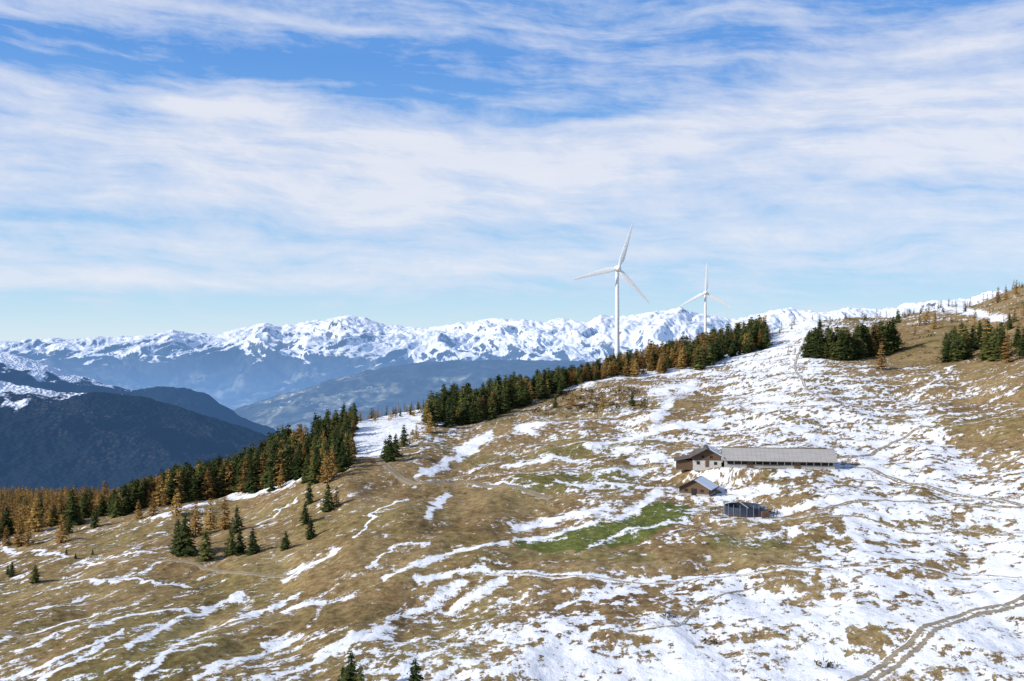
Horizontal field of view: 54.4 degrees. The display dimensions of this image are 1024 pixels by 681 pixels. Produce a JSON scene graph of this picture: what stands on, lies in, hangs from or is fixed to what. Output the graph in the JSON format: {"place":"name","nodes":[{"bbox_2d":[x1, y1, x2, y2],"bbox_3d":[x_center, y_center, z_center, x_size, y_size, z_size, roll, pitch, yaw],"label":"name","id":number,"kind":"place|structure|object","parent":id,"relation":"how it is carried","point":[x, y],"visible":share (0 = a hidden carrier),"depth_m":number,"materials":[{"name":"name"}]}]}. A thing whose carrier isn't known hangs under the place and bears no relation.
{"place":"outdoors","nodes":[
{"label":"outdoors","id":0,"kind":"place"},
{"bbox_2d":[0,381,268,493],"bbox_3d":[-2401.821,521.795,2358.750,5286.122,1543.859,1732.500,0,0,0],"label":"forested mountain","id":1,"kind":"structure","parent":0,"point":[51,439],"depth_m":2140.60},
{"bbox_2d":[0,352,275,435],"bbox_3d":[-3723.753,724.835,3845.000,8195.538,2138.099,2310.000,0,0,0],"label":"forested mountain","id":2,"kind":"structure","parent":0,"point":[18,370],"depth_m":4124.44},
{"bbox_2d":[233,359,594,433],"bbox_3d":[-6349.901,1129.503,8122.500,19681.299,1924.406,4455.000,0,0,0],"label":"forested mountain","id":3,"kind":"structure","parent":0,"point":[380,389],"depth_m":7890.51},
{"bbox_2d":[0,290,1005,409],"bbox_3d":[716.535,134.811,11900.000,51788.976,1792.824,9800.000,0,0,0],"label":"snowy mountain range","id":4,"kind":"structure","parent":0,"point":[236,368],"depth_m":12044.83,"materials":[{"name":"white snow"}]},
{"bbox_2d":[0,284,1023,680],"bbox_3d":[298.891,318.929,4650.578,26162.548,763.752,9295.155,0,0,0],"label":"hillside terrain","id":5,"kind":"structure","parent":0,"point":[392,530],"depth_m":233.95,"materials":[{"name":"white snow"}]},
{"bbox_2d":[1,526,11,545],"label":"larch tree","id":6,"kind":"object","parent":5,"relation":"on","point":[5,536],"visible":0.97,"depth_m":351.13,"materials":[{"name":"orange plant"}]},
{"bbox_2d":[7,562,14,576],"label":"spruce tree","id":7,"kind":"object","parent":5,"relation":"on","point":[10,573],"visible":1,"depth_m":281.25,"materials":[{"name":"green plant"}]},
{"bbox_2d":[9,518,27,546],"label":"larch tree","id":8,"kind":"object","parent":5,"relation":"on","point":[19,538],"visible":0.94,"depth_m":347.83,"materials":[{"name":"orange plant"}]},
{"bbox_2d":[0,629,51,637],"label":"footpath","id":9,"kind":"structure","parent":5,"relation":"on","point":[7,632],"depth_m":201.49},
{"bbox_2d":[23,523,35,545],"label":"larch tree","id":10,"kind":"object","parent":5,"relation":"on","point":[28,537],"visible":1,"depth_m":343.99,"materials":[{"name":"orange plant"}]},
{"bbox_2d":[28,564,40,583],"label":"spruce tree","id":11,"kind":"object","parent":5,"relation":"on","point":[34,577],"visible":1,"depth_m":265.10,"materials":[{"name":"green plant"}]},
{"bbox_2d":[0,481,118,536],"bbox_3d":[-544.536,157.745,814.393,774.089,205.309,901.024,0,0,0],"label":"larch forest","id":12,"kind":"object","parent":5,"relation":"on","point":[45,508],"visible":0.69,"depth_m":413.72,"materials":[{"name":"orange plant"}]},
{"bbox_2d":[52,514,71,543],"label":"larch tree","id":13,"kind":"object","parent":5,"relation":"on","point":[61,536],"visible":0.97,"depth_m":331.73,"materials":[{"name":"orange plant"}]},
{"bbox_2d":[64,516,73,534],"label":"spruce tree","id":14,"kind":"object","parent":5,"relation":"on","point":[69,525],"visible":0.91,"depth_m":350.17,"materials":[{"name":"green plant"}]},
{"bbox_2d":[89,506,100,528],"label":"spruce tree","id":15,"kind":"object","parent":5,"relation":"on","point":[94,519],"visible":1,"depth_m":352.72,"materials":[{"name":"green plant"}]},
{"bbox_2d":[134,500,142,518],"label":"larch tree","id":16,"kind":"object","parent":5,"relation":"on","point":[138,511],"visible":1,"depth_m":351.36,"materials":[{"name":"orange plant"}]},
{"bbox_2d":[147,491,159,515],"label":"larch tree","id":17,"kind":"object","parent":5,"relation":"on","point":[153,508],"visible":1,"depth_m":350.76,"materials":[{"name":"orange plant"}]},
{"bbox_2d":[152,474,169,505],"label":"larch tree","id":18,"kind":"object","parent":5,"relation":"on","point":[159,492],"visible":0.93,"depth_m":369.49,"materials":[{"name":"orange plant"}]},
{"bbox_2d":[167,519,182,553],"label":"spruce tree","id":19,"kind":"object","parent":5,"relation":"on","point":[176,529],"visible":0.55,"depth_m":274.60,"materials":[{"name":"green plant"}]},
{"bbox_2d":[169,488,181,515],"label":"larch tree","id":20,"kind":"object","parent":5,"relation":"on","point":[176,504],"visible":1,"depth_m":341.74,"materials":[{"name":"orange plant"}]},
{"bbox_2d":[171,513,197,556],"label":"spruce tree","id":21,"kind":"object","parent":5,"relation":"on","point":[188,548],"visible":0.99,"depth_m":265.91,"materials":[{"name":"green plant"}]},
{"bbox_2d":[97,558,290,577],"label":"footpath","id":22,"kind":"structure","parent":5,"relation":"on","point":[200,566],"depth_m":253.96,"materials":[{"name":"beige soil"}]},
{"bbox_2d":[187,502,203,536],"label":"larch tree","id":23,"kind":"object","parent":5,"relation":"on","point":[196,523],"visible":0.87,"depth_m":299.53,"materials":[{"name":"orange plant"}]},
{"bbox_2d":[194,528,215,561],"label":"spruce tree","id":24,"kind":"object","parent":5,"relation":"on","point":[205,551],"visible":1,"depth_m":261.06,"materials":[{"name":"green plant"}]},
{"bbox_2d":[202,498,218,530],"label":"larch tree","id":25,"kind":"object","parent":5,"relation":"on","point":[210,522],"visible":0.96,"depth_m":307.58,"materials":[{"name":"orange plant"}]},
{"bbox_2d":[214,498,233,530],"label":"larch tree","id":26,"kind":"object","parent":5,"relation":"on","point":[224,525],"visible":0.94,"depth_m":299.40,"materials":[{"name":"orange plant"}]},
{"bbox_2d":[222,527,237,555],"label":"spruce tree","id":27,"kind":"object","parent":5,"relation":"on","point":[228,551],"visible":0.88,"depth_m":262.97,"materials":[{"name":"green plant"}]},
{"bbox_2d":[107,403,359,517],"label":"conifer forest","id":28,"kind":"object","parent":5,"relation":"on","point":[286,450],"visible":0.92,"depth_m":381.00,"materials":[{"name":"green plant"}]},
{"bbox_2d":[230,505,244,532],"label":"spruce tree","id":29,"kind":"object","parent":5,"relation":"on","point":[237,523],"visible":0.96,"depth_m":288.59,"materials":[{"name":"green plant"}]},
{"bbox_2d":[231,529,246,556],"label":"spruce tree","id":30,"kind":"object","parent":5,"relation":"on","point":[239,550],"visible":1,"depth_m":260.14,"materials":[{"name":"green plant"}]},
{"bbox_2d":[246,528,260,554],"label":"spruce tree","id":31,"kind":"object","parent":5,"relation":"on","point":[253,547],"visible":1,"depth_m":258.16,"materials":[{"name":"green plant"}]},
{"bbox_2d":[264,471,276,491],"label":"spruce tree","id":32,"kind":"object","parent":5,"relation":"on","point":[270,482],"visible":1,"depth_m":359.63,"materials":[{"name":"green plant"}]},
{"bbox_2d":[277,468,285,487],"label":"larch tree","id":33,"kind":"object","parent":5,"relation":"on","point":[278,484],"visible":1,"depth_m":358.94,"materials":[{"name":"orange plant"}]},
{"bbox_2d":[280,530,292,550],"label":"spruce tree","id":34,"kind":"object","parent":5,"relation":"on","point":[285,545],"visible":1,"depth_m":256.76,"materials":[{"name":"green plant"}]},
{"bbox_2d":[300,454,310,483],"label":"spruce tree","id":35,"kind":"object","parent":5,"relation":"on","point":[303,478],"visible":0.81,"depth_m":344.71,"materials":[{"name":"green plant"}]},
{"bbox_2d":[299,503,311,524],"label":"spruce tree","id":36,"kind":"object","parent":5,"relation":"on","point":[306,516],"visible":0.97,"depth_m":276.04,"materials":[{"name":"green plant"}]},
{"bbox_2d":[303,483,314,505],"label":"spruce tree","id":37,"kind":"object","parent":5,"relation":"on","point":[309,496],"visible":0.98,"depth_m":301.85,"materials":[{"name":"green plant"}]},
{"bbox_2d":[305,517,315,539],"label":"spruce tree","id":38,"kind":"object","parent":5,"relation":"on","point":[310,533],"visible":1,"depth_m":262.41,"materials":[{"name":"green plant"}]},
{"bbox_2d":[305,453,320,485],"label":"spruce tree","id":39,"kind":"object","parent":5,"relation":"on","point":[313,468],"visible":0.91,"depth_m":331.76,"materials":[{"name":"green plant"}]},
{"bbox_2d":[311,453,324,482],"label":"spruce tree","id":40,"kind":"object","parent":5,"relation":"on","point":[319,461],"visible":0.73,"depth_m":334.52,"materials":[{"name":"green plant"}]},
{"bbox_2d":[316,450,335,482],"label":"larch tree","id":41,"kind":"object","parent":5,"relation":"on","point":[326,471],"visible":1,"depth_m":324.02,"materials":[{"name":"orange plant"}]},
{"bbox_2d":[319,483,336,511],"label":"spruce tree","id":42,"kind":"object","parent":5,"relation":"on","point":[327,504],"visible":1,"depth_m":285.79,"materials":[{"name":"green plant"}]},
{"bbox_2d":[327,447,339,476],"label":"larch tree","id":43,"kind":"object","parent":5,"relation":"on","point":[334,464],"visible":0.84,"depth_m":328.38,"materials":[{"name":"orange plant"}]},
{"bbox_2d":[332,486,340,506],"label":"larch tree","id":44,"kind":"object","parent":5,"relation":"on","point":[336,497],"visible":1,"depth_m":287.38,"materials":[{"name":"brown plant"}]},
{"bbox_2d":[338,665,344,679],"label":"spruce tree","id":45,"kind":"object","parent":5,"relation":"on","point":[342,674],"visible":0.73,"depth_m":157.99,"materials":[{"name":"green plant"}]},
{"bbox_2d":[336,442,351,472],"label":"spruce tree","id":46,"kind":"object","parent":5,"relation":"on","point":[342,463],"visible":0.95,"depth_m":334.69,"materials":[{"name":"green plant"}]},
{"bbox_2d":[340,436,355,467],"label":"spruce tree","id":47,"kind":"object","parent":5,"relation":"on","point":[347,451],"visible":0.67,"depth_m":340.57,"materials":[{"name":"green plant"}]},
{"bbox_2d":[337,650,359,680],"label":"spruce tree","id":48,"kind":"object","parent":5,"relation":"on","point":[349,671],"visible":0.98,"depth_m":156.36,"materials":[{"name":"green plant"}]},
{"bbox_2d":[349,434,356,460],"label":"larch tree","id":49,"kind":"object","parent":5,"relation":"on","point":[353,457],"visible":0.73,"depth_m":345.41,"materials":[{"name":"brown plant"}]},
{"bbox_2d":[356,665,364,680],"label":"spruce tree","id":50,"kind":"object","parent":5,"relation":"on","point":[360,676],"visible":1,"depth_m":155.48,"materials":[{"name":"green plant"}]},
{"bbox_2d":[379,439,386,458],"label":"spruce tree","id":51,"kind":"object","parent":5,"relation":"on","point":[382,454],"visible":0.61,"depth_m":348.61,"materials":[{"name":"green plant"}]},
{"bbox_2d":[381,432,397,462],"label":"spruce tree","id":52,"kind":"object","parent":5,"relation":"on","point":[390,455],"visible":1,"depth_m":344.34,"materials":[{"name":"green plant"}]},
{"bbox_2d":[391,433,402,457],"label":"spruce tree","id":53,"kind":"object","parent":5,"relation":"on","point":[396,443],"visible":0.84,"depth_m":356.19,"materials":[{"name":"green plant"}]},
{"bbox_2d":[399,425,410,446],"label":"spruce tree","id":54,"kind":"object","parent":5,"relation":"on","point":[403,440],"visible":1,"depth_m":373.75,"materials":[{"name":"green plant"}]},
{"bbox_2d":[406,657,425,680],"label":"spruce tree","id":55,"kind":"object","parent":5,"relation":"on","point":[414,670],"visible":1,"depth_m":155.74,"materials":[{"name":"green plant"}]},
{"bbox_2d":[413,425,419,438],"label":"larch tree","id":56,"kind":"object","parent":5,"relation":"on","point":[416,433],"visible":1,"depth_m":390.70,"materials":[{"name":"orange plant"}]},
{"bbox_2d":[375,459,554,500],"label":"footpath","id":57,"kind":"structure","parent":5,"relation":"on","point":[394,472],"depth_m":311.79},
{"bbox_2d":[421,365,575,432],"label":"conifer forest","id":58,"kind":"object","parent":5,"relation":"on","point":[467,404],"visible":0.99,"depth_m":473.69,"materials":[{"name":"green plant"}]},
{"bbox_2d":[16,294,1023,680],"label":"juniper shrubs","id":59,"kind":"object","parent":5,"relation":"on","point":[830,664],"visible":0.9,"depth_m":389.45,"materials":[{"name":"green plant"}]},
{"bbox_2d":[425,465,663,481],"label":"footpath","id":60,"kind":"structure","parent":5,"relation":"on","point":[456,477],"depth_m":316.44,"materials":[{"name":"beige soil"}]},
{"bbox_2d":[552,395,558,407],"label":"spruce tree","id":61,"kind":"object","parent":5,"relation":"on","point":[554,403],"visible":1,"depth_m":467.03,"materials":[{"name":"green plant"}]},
{"bbox_2d":[568,391,575,405],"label":"larch tree","id":62,"kind":"object","parent":5,"relation":"on","point":[571,403],"visible":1,"depth_m":463.57,"materials":[{"name":"orange plant"}]},
{"bbox_2d":[588,388,593,398],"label":"larch tree","id":63,"kind":"object","parent":5,"relation":"on","point":[591,391],"visible":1,"depth_m":478.02,"materials":[{"name":"brown plant"}]},
{"bbox_2d":[599,393,604,406],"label":"larch tree","id":64,"kind":"object","parent":5,"relation":"on","point":[602,400],"visible":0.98,"depth_m":447.70,"materials":[{"name":"orange plant"}]},
{"bbox_2d":[573,223,649,358],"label":"wind turbine","id":65,"kind":"object","parent":5,"relation":"on","point":[625,277],"visible":0.94,"depth_m":597.28,"materials":[{"name":"paint"}]},
{"bbox_2d":[629,391,635,405],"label":"spruce tree","id":66,"kind":"object","parent":5,"relation":"on","point":[632,402],"visible":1,"depth_m":442.54,"materials":[{"name":"green plant"}]},
{"bbox_2d":[568,314,772,385],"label":"conifer forest","id":67,"kind":"object","parent":5,"relation":"on","point":[711,348],"visible":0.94,"depth_m":586.98,"materials":[{"name":"plant"}]},
{"bbox_2d":[685,347,693,365],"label":"spruce tree","id":68,"kind":"object","parent":5,"relation":"on","point":[689,355],"visible":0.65,"depth_m":581.13,"materials":[{"name":"green plant"}]},
{"bbox_2d":[357,279,1023,422],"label":"conifer forest","id":69,"kind":"object","parent":5,"relation":"on","point":[973,342],"visible":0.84,"depth_m":496.06,"materials":[{"name":"plant"}]},
{"bbox_2d":[675,476,719,496],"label":"wooden hut","id":70,"kind":"object","parent":5,"relation":"on","point":[701,486],"visible":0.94,"depth_m":276.27,"materials":[{"name":"brown wood"}]},
{"bbox_2d":[691,488,695,495],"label":"door","id":71,"kind":"structure","parent":70,"relation":"in","point":[693,491],"depth_m":275.91,"materials":[{"name":"wood"}]},
{"bbox_2d":[674,444,724,470],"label":"farmhouse","id":72,"kind":"object","parent":5,"relation":"on","point":[703,457],"visible":0.97,"depth_m":293.50,"materials":[{"name":"brown wood"}]},
{"bbox_2d":[626,575,782,632],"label":"footpath","id":73,"kind":"structure","parent":5,"relation":"on","point":[696,609],"depth_m":187.38,"materials":[{"name":"white snow"}]},
{"bbox_2d":[679,263,731,334],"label":"wind turbine","id":74,"kind":"object","parent":5,"relation":"on","point":[705,293],"visible":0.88,"depth_m":926.75,"materials":[{"name":"paint"}]},
{"bbox_2d":[738,323,747,346],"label":"spruce tree","id":75,"kind":"object","parent":5,"relation":"on","point":[744,328],"visible":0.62,"depth_m":635.00,"materials":[{"name":"green plant"}]},
{"bbox_2d":[710,506,777,518],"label":"wooden fence","id":76,"kind":"object","parent":5,"relation":"on","point":[746,515],"visible":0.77,"depth_m":247.74,"materials":[{"name":"brown wood"}]},
{"bbox_2d":[723,500,768,517],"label":"slurry tank","id":77,"kind":"object","parent":5,"relation":"on","point":[744,509],"visible":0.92,"depth_m":247.71,"materials":[{"name":"metal"}]},
{"bbox_2d":[485,563,1021,584],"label":"footpath","id":78,"kind":"structure","parent":5,"relation":"on","point":[670,582],"depth_m":203.59,"materials":[{"name":"white snow"}]},
{"bbox_2d":[721,447,837,468],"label":"cattle barn","id":79,"kind":"structure","parent":5,"relation":"on","point":[787,458],"depth_m":290.73,"materials":[{"name":"concrete"}]},
{"bbox_2d":[747,461,800,468],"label":"doors","id":80,"kind":"structure","parent":79,"relation":"in","point":[797,465],"depth_m":288.66,"materials":[{"name":"brown wood"}]},
{"bbox_2d":[815,318,823,330],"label":"spruce tree","id":81,"kind":"object","parent":5,"relation":"on","point":[819,324],"visible":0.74,"depth_m":675.79,"materials":[{"name":"green plant"}]},
{"bbox_2d":[799,317,904,360],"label":"conifer forest","id":82,"kind":"object","parent":5,"relation":"on","point":[840,344],"visible":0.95,"depth_m":545.69,"materials":[{"name":"green plant"}]},
{"bbox_2d":[793,332,924,416],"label":"footpath","id":83,"kind":"structure","parent":5,"relation":"on","point":[799,375],"depth_m":445.85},
{"bbox_2d":[875,342,888,368],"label":"larch tree","id":84,"kind":"object","parent":5,"relation":"on","point":[881,357],"visible":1,"depth_m":489.18,"materials":[{"name":"orange plant"}]},
{"bbox_2d":[765,499,1021,518],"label":"footpath","id":85,"kind":"structure","parent":5,"relation":"on","point":[879,500],"depth_m":245.45,"materials":[{"name":"white snow"}]},
{"bbox_2d":[894,311,901,322],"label":"spruce tree","id":86,"kind":"object","parent":5,"relation":"on","point":[898,319],"visible":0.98,"depth_m":735.11,"materials":[{"name":"green plant"}]},
{"bbox_2d":[806,515,1020,537],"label":"footpath","id":87,"kind":"structure","parent":5,"relation":"on","point":[947,531],"depth_m":226.90,"materials":[{"name":"white snow"}]},
{"bbox_2d":[922,308,930,324],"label":"larch tree","id":88,"kind":"object","parent":5,"relation":"on","point":[925,318],"visible":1,"depth_m":682.29,"materials":[{"name":"brown plant"}]},
{"bbox_2d":[840,415,1021,464],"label":"footpath","id":89,"kind":"structure","parent":5,"relation":"on","point":[872,453],"depth_m":327.53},
{"bbox_2d":[930,314,936,328],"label":"larch tree","id":90,"kind":"object","parent":5,"relation":"on","point":[933,321],"visible":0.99,"depth_m":648.89,"materials":[{"name":"orange plant"}]},
{"bbox_2d":[948,332,961,361],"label":"spruce tree","id":91,"kind":"object","parent":5,"relation":"on","point":[953,345],"visible":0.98,"depth_m":491.18,"materials":[{"name":"green plant"}]},
{"bbox_2d":[961,334,969,357],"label":"spruce tree","id":92,"kind":"object","parent":5,"relation":"on","point":[963,337],"visible":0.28,"depth_m":500.74,"materials":[{"name":"green plant"}]},
{"bbox_2d":[978,333,991,360],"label":"spruce tree","id":93,"kind":"object","parent":5,"relation":"on","point":[985,346],"visible":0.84,"depth_m":467.95,"materials":[{"name":"green plant"}]},
{"bbox_2d":[982,328,1002,361],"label":"spruce tree","id":94,"kind":"object","parent":5,"relation":"on","point":[991,358],"visible":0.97,"depth_m":461.39,"materials":[{"name":"green plant"}]},
{"bbox_2d":[993,336,1004,360],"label":"spruce tree","id":95,"kind":"object","parent":5,"relation":"on","point":[998,346],"visible":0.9,"depth_m":458.94,"materials":[{"name":"green plant"}]},
{"bbox_2d":[995,329,1012,356],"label":"spruce tree","id":96,"kind":"object","parent":5,"relation":"on","point":[1003,333],"visible":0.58,"depth_m":462.63,"materials":[{"name":"green plant"}]},
{"bbox_2d":[1005,313,1013,329],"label":"spruce tree","id":97,"kind":"object","parent":5,"relation":"on","point":[1009,326],"visible":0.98,"depth_m":561.76,"materials":[{"name":"green plant"}]},
{"bbox_2d":[1015,339,1023,355],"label":"spruce tree","id":98,"kind":"object","parent":5,"relation":"on","point":[1017,354],"visible":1,"depth_m":453.51,"materials":[{"name":"green plant"}]},
{"bbox_2d":[0,0,1023,340],"label":"sky","id":99,"kind":"structure","parent":0,"point":[188,166],"materials":[{"name":"blue"}]},
{"bbox_2d":[841,467,1023,507],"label":"dirt road","id":100,"kind":"structure","parent":0,"point":[939,490],"depth_m":260.79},
{"bbox_2d":[846,594,1023,680],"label":"dirt road","id":101,"kind":"structure","parent":0,"point":[921,637],"depth_m":165.61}
]}

